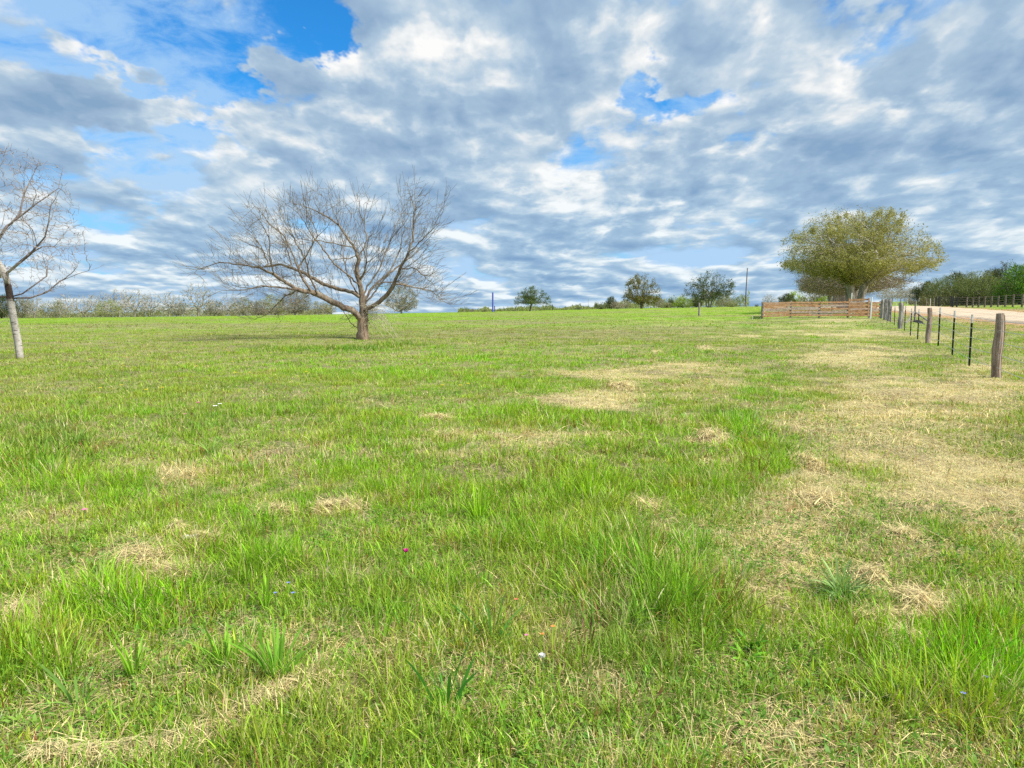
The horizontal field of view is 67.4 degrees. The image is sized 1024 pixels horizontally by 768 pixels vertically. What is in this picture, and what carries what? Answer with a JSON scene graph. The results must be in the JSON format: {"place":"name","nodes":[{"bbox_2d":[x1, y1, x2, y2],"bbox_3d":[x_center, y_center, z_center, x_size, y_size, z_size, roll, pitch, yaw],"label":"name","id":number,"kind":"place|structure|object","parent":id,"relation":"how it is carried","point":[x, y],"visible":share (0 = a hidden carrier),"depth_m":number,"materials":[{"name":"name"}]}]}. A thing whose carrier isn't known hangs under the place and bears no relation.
{"place":"outdoors","nodes":[
{"label":"outdoors","id":0,"kind":"place"},
{"bbox_2d":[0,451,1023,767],"bbox_3d":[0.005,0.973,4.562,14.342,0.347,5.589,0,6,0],"label":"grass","id":1,"kind":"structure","parent":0,"point":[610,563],"depth_m":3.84,"materials":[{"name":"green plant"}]},
{"bbox_2d":[0,301,1023,767],"bbox_3d":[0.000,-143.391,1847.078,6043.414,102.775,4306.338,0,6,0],"label":"ground","id":2,"kind":"structure","parent":0,"point":[604,315],"depth_m":8.67,"materials":[{"name":"green plant"}]},
{"bbox_2d":[0,294,18,317],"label":"live oak","id":3,"kind":"object","parent":2,"relation":"on","point":[5,311],"visible":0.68,"depth_m":220.76,"materials":[{"name":"green plant"}]},
{"bbox_2d":[5,296,36,317],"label":"budding tree","id":4,"kind":"object","parent":2,"relation":"on","point":[25,310],"visible":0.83,"depth_m":224.60,"materials":[{"name":"green plant"}]},
{"bbox_2d":[20,295,44,317],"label":"bare tree","id":5,"kind":"object","parent":2,"relation":"on","point":[37,303],"visible":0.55,"depth_m":230.78,"materials":[{"name":"grey plant"}]},
{"bbox_2d":[0,593,66,624],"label":"hay clump","id":6,"kind":"object","parent":2,"relation":"on","point":[13,605],"visible":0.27,"depth_m":3.89,"materials":[{"name":"plant"}]},
{"bbox_2d":[0,143,102,358],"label":"pale tree","id":7,"kind":"object","parent":2,"relation":"on","point":[10,297],"visible":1,"depth_m":21.56,"materials":[{"name":"white plant"}]},
{"bbox_2d":[37,300,72,317],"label":"budding tree","id":8,"kind":"object","parent":2,"relation":"on","point":[48,312],"visible":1,"depth_m":220.05,"materials":[{"name":"green plant"}]},
{"bbox_2d":[50,292,76,317],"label":"bare tree","id":9,"kind":"object","parent":2,"relation":"on","point":[66,303],"visible":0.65,"depth_m":238.28,"materials":[{"name":"grey plant"}]},
{"bbox_2d":[35,662,120,707],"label":"grass clump","id":10,"kind":"object","parent":2,"relation":"on","point":[63,688],"visible":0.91,"depth_m":3.05,"materials":[{"name":"green plant"}]},
{"bbox_2d":[71,295,93,316],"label":"bare tree","id":11,"kind":"object","parent":2,"relation":"on","point":[83,312],"visible":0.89,"depth_m":232.43,"materials":[{"name":"grey plant"}]},
{"bbox_2d":[83,291,110,316],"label":"bare tree","id":12,"kind":"object","parent":2,"relation":"on","point":[95,301],"visible":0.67,"depth_m":226.09,"materials":[{"name":"grey plant"}]},
{"bbox_2d":[92,298,124,316],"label":"budding tree","id":13,"kind":"object","parent":2,"relation":"on","point":[112,310],"visible":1,"depth_m":223.49,"materials":[{"name":"green plant"}]},
{"bbox_2d":[105,289,134,316],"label":"bare tree","id":14,"kind":"object","parent":2,"relation":"on","point":[117,295],"visible":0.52,"depth_m":234.44,"materials":[{"name":"grey plant"}]},
{"bbox_2d":[118,288,152,316],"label":"bare tree","id":15,"kind":"object","parent":2,"relation":"on","point":[133,309],"visible":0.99,"depth_m":228.22,"materials":[{"name":"grey plant"}]},
{"bbox_2d":[92,624,183,678],"bbox_3d":[-1.598,1.142,3.316,0.380,0.237,0.258,3,7,29],"label":"grass clump","id":16,"kind":"object","parent":2,"relation":"on","point":[137,658],"visible":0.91,"depth_m":3.31,"materials":[{"name":"green plant"}]},
{"bbox_2d":[94,539,184,568],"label":"hay clump","id":17,"kind":"object","parent":2,"relation":"on","point":[140,554],"visible":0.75,"depth_m":4.71,"materials":[{"name":"plant"}]},
{"bbox_2d":[140,292,162,316],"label":"bare tree","id":18,"kind":"object","parent":2,"relation":"on","point":[151,306],"visible":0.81,"depth_m":234.47,"materials":[{"name":"grey plant"}]},
{"bbox_2d":[4,306,331,317],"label":"brush","id":19,"kind":"object","parent":2,"relation":"on","point":[127,314],"visible":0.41,"depth_m":240.40,"materials":[{"name":"green plant"}]},
{"bbox_2d":[121,556,216,585],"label":"hay clump","id":20,"kind":"object","parent":2,"relation":"on","point":[167,569],"visible":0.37,"depth_m":4.45,"materials":[{"name":"plant"}]},
{"bbox_2d":[155,292,184,316],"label":"bare tree","id":21,"kind":"object","parent":2,"relation":"on","point":[168,306],"visible":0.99,"depth_m":226.55,"materials":[{"name":"grey plant"}]},
{"bbox_2d":[6,659,346,767],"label":"dry grass","id":22,"kind":"structure","parent":2,"relation":"on","point":[94,748],"depth_m":2.76,"materials":[{"name":"plant"}]},
{"bbox_2d":[157,518,198,537],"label":"hay clump","id":23,"kind":"object","parent":2,"relation":"on","point":[176,523],"visible":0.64,"depth_m":5.26,"materials":[{"name":"plant"}]},
{"bbox_2d":[169,301,191,316],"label":"budding tree","id":24,"kind":"object","parent":2,"relation":"on","point":[181,311],"visible":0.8,"depth_m":230.38,"materials":[{"name":"green plant"}]},
{"bbox_2d":[145,462,220,487],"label":"hay clump","id":25,"kind":"object","parent":2,"relation":"on","point":[182,474],"visible":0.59,"depth_m":6.77,"materials":[{"name":"plant"}]},
{"bbox_2d":[176,283,215,315],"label":"bare tree","id":26,"kind":"object","parent":2,"relation":"on","point":[198,308],"visible":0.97,"depth_m":220.34,"materials":[{"name":"grey plant"}]},
{"bbox_2d":[195,432,223,453],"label":"grass clump","id":27,"kind":"object","parent":2,"relation":"on","point":[212,448],"visible":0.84,"depth_m":7.68,"materials":[{"name":"green plant"}]},
{"bbox_2d":[176,527,251,548],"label":"hay clump","id":28,"kind":"object","parent":2,"relation":"on","point":[198,537],"visible":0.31,"depth_m":5.06,"materials":[{"name":"plant"}]},
{"bbox_2d":[203,299,227,315],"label":"budding tree","id":29,"kind":"object","parent":2,"relation":"on","point":[214,311],"visible":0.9,"depth_m":226.23,"materials":[{"name":"green plant"}]},
{"bbox_2d":[184,618,251,665],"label":"grass clump","id":30,"kind":"object","parent":2,"relation":"on","point":[226,647],"visible":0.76,"depth_m":3.39,"materials":[{"name":"green plant"}]},
{"bbox_2d":[220,295,238,315],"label":"bare tree","id":31,"kind":"object","parent":2,"relation":"on","point":[228,305],"visible":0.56,"depth_m":232.59,"materials":[{"name":"grey plant"}]},
{"bbox_2d":[227,297,255,315],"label":"budding tree","id":32,"kind":"object","parent":2,"relation":"on","point":[239,310],"visible":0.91,"depth_m":224.11,"materials":[{"name":"green plant"}]},
{"bbox_2d":[248,299,270,314],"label":"budding tree","id":33,"kind":"object","parent":2,"relation":"on","point":[261,306],"visible":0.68,"depth_m":228.45,"materials":[{"name":"green plant"}]},
{"bbox_2d":[242,569,286,610],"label":"grass clump","id":34,"kind":"object","parent":2,"relation":"on","point":[266,596],"visible":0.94,"depth_m":4.01,"materials":[{"name":"green plant"}]},
{"bbox_2d":[226,500,306,518],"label":"hay clump","id":35,"kind":"object","parent":2,"relation":"on","point":[272,506],"visible":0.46,"depth_m":5.76,"materials":[{"name":"plant"}]},
{"bbox_2d":[220,619,317,680],"bbox_3d":[-0.970,1.133,3.306,0.398,0.270,0.380,4,7,32],"label":"grass clump","id":36,"kind":"object","parent":2,"relation":"on","point":[278,650],"visible":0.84,"depth_m":3.29,"materials":[{"name":"green plant"}]},
{"bbox_2d":[260,292,284,314],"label":"budding tree","id":37,"kind":"object","parent":2,"relation":"on","point":[271,301],"visible":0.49,"depth_m":233.88,"materials":[{"name":"green plant"}]},
{"bbox_2d":[278,285,312,314],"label":"dense tree","id":38,"kind":"object","parent":2,"relation":"on","point":[299,309],"visible":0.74,"depth_m":211.93,"materials":[{"name":"green plant"}]},
{"bbox_2d":[307,301,330,314],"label":"budding tree","id":39,"kind":"object","parent":2,"relation":"on","point":[319,305],"visible":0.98,"depth_m":224.77,"materials":[{"name":"green plant"}]},
{"bbox_2d":[165,165,474,339],"bbox_3d":[-7.676,-5.532,33.188,12.670,7.440,7.023,0,6,0],"label":"bare tree","id":40,"kind":"object","parent":2,"relation":"on","point":[361,317],"visible":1,"depth_m":32.79,"materials":[{"name":"grey plant"}]},
{"bbox_2d":[309,495,351,514],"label":"hay clump","id":41,"kind":"object","parent":2,"relation":"on","point":[331,505],"visible":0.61,"depth_m":5.82,"materials":[{"name":"plant"}]},
{"bbox_2d":[319,494,374,515],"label":"hay clump","id":42,"kind":"object","parent":2,"relation":"on","point":[345,503],"visible":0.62,"depth_m":5.92,"materials":[{"name":"plant"}]},
{"bbox_2d":[334,594,406,642],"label":"grass clump","id":43,"kind":"object","parent":2,"relation":"on","point":[377,626],"visible":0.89,"depth_m":3.67,"materials":[{"name":"green plant"}]},
{"bbox_2d":[383,282,419,313],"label":"dense tree","id":44,"kind":"object","parent":2,"relation":"on","point":[402,302],"visible":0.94,"depth_m":203.53,"materials":[{"name":"green plant"}]},
{"bbox_2d":[419,412,456,420],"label":"hay clump","id":45,"kind":"object","parent":2,"relation":"on","point":[440,415],"visible":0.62,"depth_m":9.99,"materials":[{"name":"plant"}]},
{"bbox_2d":[404,636,477,706],"bbox_3d":[-0.257,1.178,3.059,0.314,0.233,0.178,-3,7,-29],"label":"grass clump","id":46,"kind":"object","parent":2,"relation":"on","point":[460,691],"visible":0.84,"depth_m":3.06,"materials":[{"name":"green plant"}]},
{"bbox_2d":[457,482,513,519],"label":"grass clump","id":47,"kind":"object","parent":2,"relation":"on","point":[478,505],"visible":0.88,"depth_m":5.63,"materials":[{"name":"green plant"}]},
{"bbox_2d":[447,589,527,639],"bbox_3d":[-0.112,1.093,3.691,0.324,0.264,0.286,4,7,30],"label":"grass clump","id":48,"kind":"object","parent":2,"relation":"on","point":[488,612],"visible":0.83,"depth_m":3.65,"materials":[{"name":"green plant"}]},
{"bbox_2d":[0,344,1023,450],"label":"dry grass","id":49,"kind":"structure","parent":2,"relation":"on","point":[872,406],"depth_m":11.89,"materials":[{"name":"plant"}]},
{"bbox_2d":[0,301,1023,330],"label":"grass","id":50,"kind":"structure","parent":2,"relation":"on","point":[109,325],"depth_m":65.28,"materials":[{"name":"green plant"}]},
{"bbox_2d":[0,387,1023,767],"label":"seed stalks","id":51,"kind":"object","parent":2,"relation":"on","point":[534,561],"visible":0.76,"depth_m":4.83,"materials":[{"name":"plant"}]},
{"bbox_2d":[0,387,1023,767],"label":"seed heads","id":52,"kind":"object","parent":51,"relation":"attached to","point":[508,545],"visible":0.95,"depth_m":4.35,"materials":[{"name":"beige plant"}]},
{"bbox_2d":[513,285,551,310],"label":"live oak","id":53,"kind":"object","parent":2,"relation":"on","point":[527,298],"visible":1,"depth_m":203.03,"materials":[{"name":"green plant"}]},
{"bbox_2d":[574,616,600,648],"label":"weed","id":54,"kind":"object","parent":2,"relation":"on","point":[591,639],"visible":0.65,"depth_m":3.59,"materials":[{"name":"green plant"}]},
{"bbox_2d":[575,467,606,501],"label":"grass clump","id":55,"kind":"object","parent":2,"relation":"on","point":[586,487],"visible":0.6,"depth_m":6.14,"materials":[{"name":"green plant"}]},
{"bbox_2d":[458,290,749,311],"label":"brush","id":56,"kind":"object","parent":2,"relation":"on","point":[534,308],"visible":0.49,"depth_m":244.75,"materials":[{"name":"green plant"}]},
{"bbox_2d":[604,381,639,394],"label":"hay clump","id":57,"kind":"object","parent":2,"relation":"on","point":[622,384],"visible":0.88,"depth_m":13.92,"materials":[{"name":"plant"}]},
{"bbox_2d":[621,273,661,308],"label":"tree","id":58,"kind":"object","parent":2,"relation":"on","point":[640,299],"visible":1,"depth_m":209.69,"materials":[{"name":"green plant"}]},
{"bbox_2d":[621,494,673,515],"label":"hay clump","id":59,"kind":"object","parent":2,"relation":"on","point":[638,501],"visible":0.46,"depth_m":5.93,"materials":[{"name":"plant"}]},
{"bbox_2d":[621,531,693,587],"bbox_3d":[0.851,0.978,4.311,0.481,0.340,0.510,3,7,24],"label":"grass clump","id":60,"kind":"object","parent":2,"relation":"on","point":[645,553],"visible":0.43,"depth_m":4.30,"materials":[{"name":"green plant"}]},
{"bbox_2d":[632,542,730,606],"bbox_3d":[0.885,1.023,4.018,0.404,0.320,0.493,-2,6,-18],"label":"grass clump","id":61,"kind":"object","parent":2,"relation":"on","point":[693,592],"visible":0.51,"depth_m":4.02,"materials":[{"name":"green plant"}]},
{"bbox_2d":[672,297,693,307],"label":"shrub","id":62,"kind":"object","parent":2,"relation":"on","point":[678,304],"visible":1,"depth_m":218.65,"materials":[{"name":"green plant"}]},
{"bbox_2d":[666,515,733,565],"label":"grass clump","id":63,"kind":"object","parent":2,"relation":"on","point":[692,555],"visible":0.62,"depth_m":4.67,"materials":[{"name":"green plant"}]},
{"bbox_2d":[688,625,729,659],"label":"weed","id":64,"kind":"object","parent":2,"relation":"on","point":[716,648],"visible":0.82,"depth_m":3.57,"materials":[{"name":"green plant"}]},
{"bbox_2d":[684,270,735,306],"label":"live oak","id":65,"kind":"object","parent":2,"relation":"on","point":[704,295],"visible":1,"depth_m":211.06,"materials":[{"name":"green plant"}]},
{"bbox_2d":[686,423,740,453],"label":"hay clump","id":66,"kind":"object","parent":2,"relation":"on","point":[710,434],"visible":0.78,"depth_m":8.72,"materials":[{"name":"plant"}]},
{"bbox_2d":[715,297,732,306],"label":"shrub","id":67,"kind":"object","parent":2,"relation":"on","point":[722,303],"visible":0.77,"depth_m":226.53,"materials":[{"name":"green plant"}]},
{"bbox_2d":[725,623,770,649],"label":"weed","id":68,"kind":"object","parent":2,"relation":"on","point":[751,643],"visible":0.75,"depth_m":3.61,"materials":[{"name":"green plant"}]},
{"bbox_2d":[721,642,777,667],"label":"weed","id":69,"kind":"object","parent":2,"relation":"on","point":[752,654],"visible":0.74,"depth_m":3.48,"materials":[{"name":"green plant"}]},
{"bbox_2d":[777,293,796,306],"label":"live oak","id":70,"kind":"object","parent":2,"relation":"on","point":[783,298],"visible":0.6,"depth_m":184.47,"materials":[{"name":"green plant"}]},
{"bbox_2d":[797,293,817,306],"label":"shrub","id":71,"kind":"object","parent":2,"relation":"on","point":[804,299],"visible":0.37,"depth_m":184.79,"materials":[{"name":"green plant"}]},
{"bbox_2d":[781,442,855,482],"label":"hay clump","id":72,"kind":"object","parent":2,"relation":"on","point":[819,464],"visible":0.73,"depth_m":7.21,"materials":[{"name":"plant"}]},
{"bbox_2d":[761,301,880,318],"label":"board fence","id":73,"kind":"object","parent":2,"relation":"on","point":[818,309],"visible":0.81,"depth_m":71.99,"materials":[{"name":"brown wood"}]},
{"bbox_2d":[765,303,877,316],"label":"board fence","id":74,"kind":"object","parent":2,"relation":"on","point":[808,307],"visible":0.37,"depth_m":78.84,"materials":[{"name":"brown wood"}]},
{"bbox_2d":[776,486,871,518],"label":"hay clump","id":75,"kind":"object","parent":2,"relation":"on","point":[816,497],"visible":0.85,"depth_m":6.05,"materials":[{"name":"plant"}]},
{"bbox_2d":[796,275,883,307],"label":"oak tree","id":76,"kind":"object","parent":2,"relation":"on","point":[838,298],"visible":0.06,"depth_m":139.82,"materials":[{"name":"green plant"}]},
{"bbox_2d":[807,555,877,601],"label":"weed","id":77,"kind":"object","parent":2,"relation":"on","point":[841,581],"visible":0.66,"depth_m":4.24,"materials":[{"name":"green plant"}]},
{"bbox_2d":[794,269,890,307],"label":"oak tree","id":78,"kind":"object","parent":2,"relation":"on","point":[843,298],"visible":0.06,"depth_m":127.17,"materials":[{"name":"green plant"}]},
{"bbox_2d":[812,559,884,610],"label":"weed","id":79,"kind":"object","parent":2,"relation":"on","point":[848,593],"visible":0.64,"depth_m":4.10,"materials":[{"name":"green plant"}]},
{"bbox_2d":[801,244,900,309],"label":"oak tree","id":80,"kind":"object","parent":2,"relation":"on","point":[838,288],"visible":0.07,"depth_m":115.23,"materials":[{"name":"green plant"}]},
{"bbox_2d":[793,240,921,298],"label":"oak tree","id":81,"kind":"object","parent":2,"relation":"on","point":[895,280],"visible":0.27,"depth_m":102.23,"materials":[{"name":"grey plant"}]},
{"bbox_2d":[848,298,869,316],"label":"wooden gate","id":82,"kind":"structure","parent":2,"relation":"on","point":[849,307],"depth_m":71.13,"materials":[{"name":"brown wood"}]},
{"bbox_2d":[776,204,949,304],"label":"oak tree","id":83,"kind":"object","parent":2,"relation":"on","point":[867,260],"visible":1,"depth_m":87.82,"materials":[{"name":"green plant"}]},
{"bbox_2d":[823,562,907,589],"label":"hay clump","id":84,"kind":"object","parent":2,"relation":"on","point":[871,568],"visible":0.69,"depth_m":4.46,"materials":[{"name":"plant"}]},
{"bbox_2d":[835,599,940,625],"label":"hay clump","id":85,"kind":"object","parent":2,"relation":"on","point":[896,614],"visible":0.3,"depth_m":3.89,"materials":[{"name":"plant"}]},
{"bbox_2d":[867,617,941,661],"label":"hay clump","id":86,"kind":"object","parent":2,"relation":"on","point":[888,627],"visible":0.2,"depth_m":3.64,"materials":[{"name":"plant"}]},
{"bbox_2d":[869,516,947,543],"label":"hay clump","id":87,"kind":"object","parent":2,"relation":"on","point":[911,535],"visible":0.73,"depth_m":5.17,"materials":[{"name":"plant"}]},
{"bbox_2d":[857,578,964,626],"bbox_3d":[2.208,1.139,4.080,0.501,0.193,0.738,-2,6,-15],"label":"hay clump","id":88,"kind":"object","parent":2,"relation":"on","point":[910,593],"visible":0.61,"depth_m":4.08,"materials":[{"name":"plant"}]},
{"bbox_2d":[907,280,935,304],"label":"live oak","id":89,"kind":"object","parent":2,"relation":"on","point":[917,291],"visible":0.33,"depth_m":151.09,"materials":[{"name":"green plant"}]},
{"bbox_2d":[924,277,947,295],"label":"live oak","id":90,"kind":"object","parent":2,"relation":"on","point":[927,285],"visible":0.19,"depth_m":144.88,"materials":[{"name":"green plant"}]},
{"bbox_2d":[930,275,963,303],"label":"live oak","id":91,"kind":"object","parent":2,"relation":"on","point":[948,287],"visible":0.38,"depth_m":138.53,"materials":[{"name":"green plant"}]},
{"bbox_2d":[904,620,998,685],"bbox_3d":[1.865,1.151,3.249,0.366,0.240,0.436,-2,6,-19],"label":"grass clump","id":92,"kind":"object","parent":2,"relation":"on","point":[972,657],"visible":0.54,"depth_m":3.26,"materials":[{"name":"green plant"}]},
{"bbox_2d":[880,299,1023,378],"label":"wire fence","id":93,"kind":"object","parent":2,"relation":"on","point":[886,306],"visible":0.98,"depth_m":23.01,"materials":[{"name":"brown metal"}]},
{"bbox_2d":[944,270,978,293],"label":"live oak","id":94,"kind":"object","parent":2,"relation":"on","point":[958,275],"visible":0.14,"depth_m":147.80,"materials":[{"name":"green plant"}]},
{"bbox_2d":[950,271,987,304],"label":"live oak","id":95,"kind":"object","parent":2,"relation":"on","point":[956,291],"visible":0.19,"depth_m":132.76,"materials":[{"name":"green plant"}]},
{"bbox_2d":[917,288,1023,305],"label":"brush","id":96,"kind":"object","parent":2,"relation":"on","point":[923,297],"visible":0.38,"depth_m":129.37,"materials":[{"name":"green plant"}]},
{"bbox_2d":[957,271,1004,304],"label":"live oak","id":97,"kind":"object","parent":2,"relation":"on","point":[972,292],"visible":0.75,"depth_m":127.05,"materials":[{"name":"green plant"}]},
{"bbox_2d":[952,294,1023,307],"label":"rail fence","id":98,"kind":"object","parent":2,"relation":"on","point":[991,305],"visible":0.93,"depth_m":98.77,"materials":[{"name":"black paint"}]},
{"bbox_2d":[984,275,1015,304],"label":"live oak","id":99,"kind":"object","parent":2,"relation":"on","point":[989,295],"visible":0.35,"depth_m":123.19,"materials":[{"name":"green plant"}]},
{"bbox_2d":[984,259,1022,288],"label":"live oak","id":100,"kind":"object","parent":2,"relation":"on","point":[1005,268],"visible":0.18,"depth_m":134.85,"materials":[{"name":"green plant"}]},
{"bbox_2d":[990,262,1023,303],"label":"live oak","id":101,"kind":"object","parent":2,"relation":"on","point":[1018,292],"visible":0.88,"depth_m":118.58,"materials":[{"name":"green plant"}]},
{"bbox_2d":[0,363,1023,478],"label":"grass","id":102,"kind":"structure","parent":0,"point":[527,409],"depth_m":9.82,"materials":[{"name":"green plant"}]},
{"bbox_2d":[0,322,1023,372],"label":"grass","id":103,"kind":"structure","parent":0,"point":[348,348],"depth_m":25.64,"materials":[{"name":"green plant"}]},
{"bbox_2d":[0,0,1023,317],"label":"sky","id":104,"kind":"structure","parent":0,"point":[586,147],"materials":[{"name":"blue"}]},
{"bbox_2d":[768,306,1023,322],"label":"road","id":105,"kind":"structure","parent":0,"point":[1010,316],"depth_m":67.63,"materials":[{"name":"beige gravel"}]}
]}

